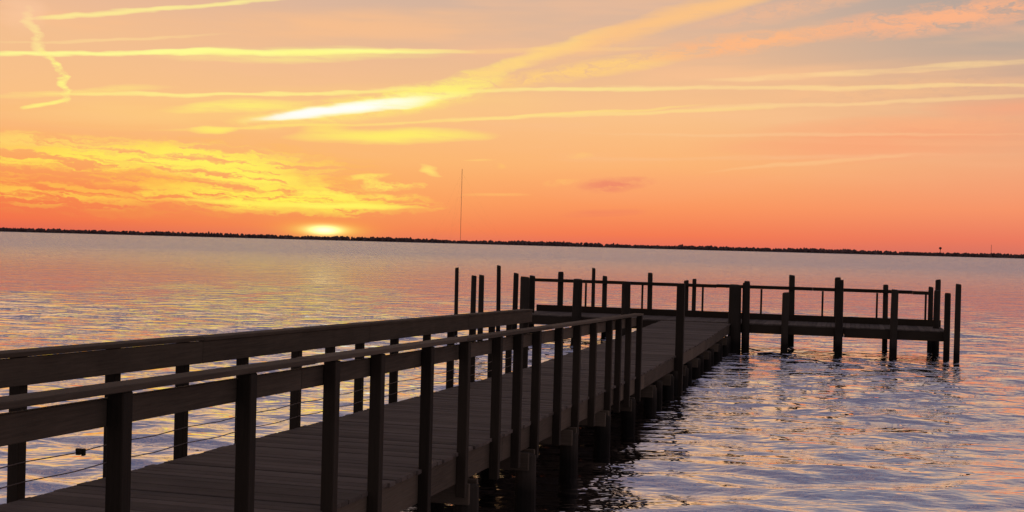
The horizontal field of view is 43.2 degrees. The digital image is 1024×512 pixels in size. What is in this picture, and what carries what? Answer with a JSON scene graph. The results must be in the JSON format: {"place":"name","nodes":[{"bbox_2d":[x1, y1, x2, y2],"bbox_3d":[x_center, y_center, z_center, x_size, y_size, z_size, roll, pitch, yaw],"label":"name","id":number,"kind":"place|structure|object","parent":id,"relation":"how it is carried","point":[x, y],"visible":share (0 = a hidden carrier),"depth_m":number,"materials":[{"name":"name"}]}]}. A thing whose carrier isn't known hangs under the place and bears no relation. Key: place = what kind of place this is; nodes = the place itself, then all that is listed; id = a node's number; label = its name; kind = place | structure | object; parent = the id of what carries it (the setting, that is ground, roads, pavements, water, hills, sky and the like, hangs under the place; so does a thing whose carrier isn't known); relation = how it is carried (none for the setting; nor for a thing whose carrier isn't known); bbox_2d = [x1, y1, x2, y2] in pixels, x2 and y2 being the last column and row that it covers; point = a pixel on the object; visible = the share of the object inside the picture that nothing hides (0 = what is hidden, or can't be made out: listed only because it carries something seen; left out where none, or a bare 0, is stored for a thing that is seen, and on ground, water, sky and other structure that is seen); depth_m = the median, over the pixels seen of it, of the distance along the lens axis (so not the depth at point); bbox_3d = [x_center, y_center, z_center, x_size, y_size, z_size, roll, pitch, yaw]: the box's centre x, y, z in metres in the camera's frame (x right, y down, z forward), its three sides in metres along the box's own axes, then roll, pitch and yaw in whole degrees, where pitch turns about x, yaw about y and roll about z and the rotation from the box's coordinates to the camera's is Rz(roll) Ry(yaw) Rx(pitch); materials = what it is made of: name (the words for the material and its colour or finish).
{"place":"outdoors","nodes":[
{"label":"outdoors","id":0,"kind":"place"},
{"bbox_2d":[0,232,1023,511],"bbox_3d":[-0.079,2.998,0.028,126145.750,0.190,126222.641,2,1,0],"label":"water","id":1,"kind":"structure","parent":0,"point":[812,424],"depth_m":35.63,"materials":[{"name":"grey liquid"}]},
{"bbox_2d":[454,267,458,334],"bbox_3d":[-1.816,1.964,42.025,0.131,3.202,0.145,1,1,-28],"label":"mooring piling","id":2,"kind":"object","parent":1,"relation":"in","point":[456,291],"visible":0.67,"depth_m":41.97,"materials":[{"name":"brown wood"}]},
{"bbox_2d":[470,275,476,312],"bbox_3d":[-1.249,2.098,41.009,0.180,2.982,0.204,2,1,0],"label":"mooring piling","id":3,"kind":"object","parent":1,"relation":"in","point":[473,294],"visible":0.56,"depth_m":40.92,"materials":[{"name":"brown wood"}]},
{"bbox_2d":[0,272,950,511],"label":"wooden pier","id":4,"kind":"structure","parent":1,"relation":"in","point":[426,448],"depth_m":12.13,"materials":[{"name":"brown wood"}]},
{"bbox_2d":[477,275,483,340],"bbox_3d":[-0.980,2.090,40.019,0.178,3.032,0.180,2,1,0],"label":"mooring piling","id":5,"kind":"object","parent":1,"relation":"in","point":[481,298],"visible":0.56,"depth_m":39.93,"materials":[{"name":"brown wood"}]},
{"bbox_2d":[496,265,500,331],"bbox_3d":[-0.435,1.950,41.021,0.177,3.322,0.138,2,1,0],"label":"mooring piling","id":6,"kind":"object","parent":1,"relation":"in","point":[498,298],"visible":0.56,"depth_m":40.96,"materials":[{"name":"brown wood"}]},
{"bbox_2d":[512,273,518,335],"bbox_3d":[0.078,2.077,41.206,0.195,3.092,0.206,2,1,0],"label":"mooring piling","id":7,"kind":"object","parent":1,"relation":"in","point":[515,290],"visible":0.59,"depth_m":41.11,"materials":[{"name":"brown wood"}]},
{"bbox_2d":[591,268,595,306],"bbox_3d":[2.750,2.031,44.013,0.135,3.272,0.143,2,1,0],"label":"mooring piling","id":8,"kind":"object","parent":1,"relation":"in","point":[593,290],"visible":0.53,"depth_m":43.94,"materials":[{"name":"brown wood"}]},
{"bbox_2d":[953,284,960,361],"bbox_3d":[12.570,2.389,36.512,0.170,3.212,0.194,2,1,0],"label":"mooring piling","id":9,"kind":"object","parent":1,"relation":"in","point":[956,352],"visible":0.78,"depth_m":36.43,"materials":[{"name":"brown wood"}]},
{"bbox_2d":[0,227,1023,258],"bbox_3d":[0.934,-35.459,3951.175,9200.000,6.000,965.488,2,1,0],"label":"land","id":10,"kind":"structure","parent":0,"point":[509,244],"depth_m":3496.00,"materials":[{"name":"black plant"}]},
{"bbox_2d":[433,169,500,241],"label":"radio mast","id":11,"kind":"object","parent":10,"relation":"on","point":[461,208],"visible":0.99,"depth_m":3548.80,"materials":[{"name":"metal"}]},
{"bbox_2d":[0,0,1023,254],"label":"sky","id":12,"kind":"structure","parent":0,"point":[866,125],"materials":[{"name":"orange"}]}
]}

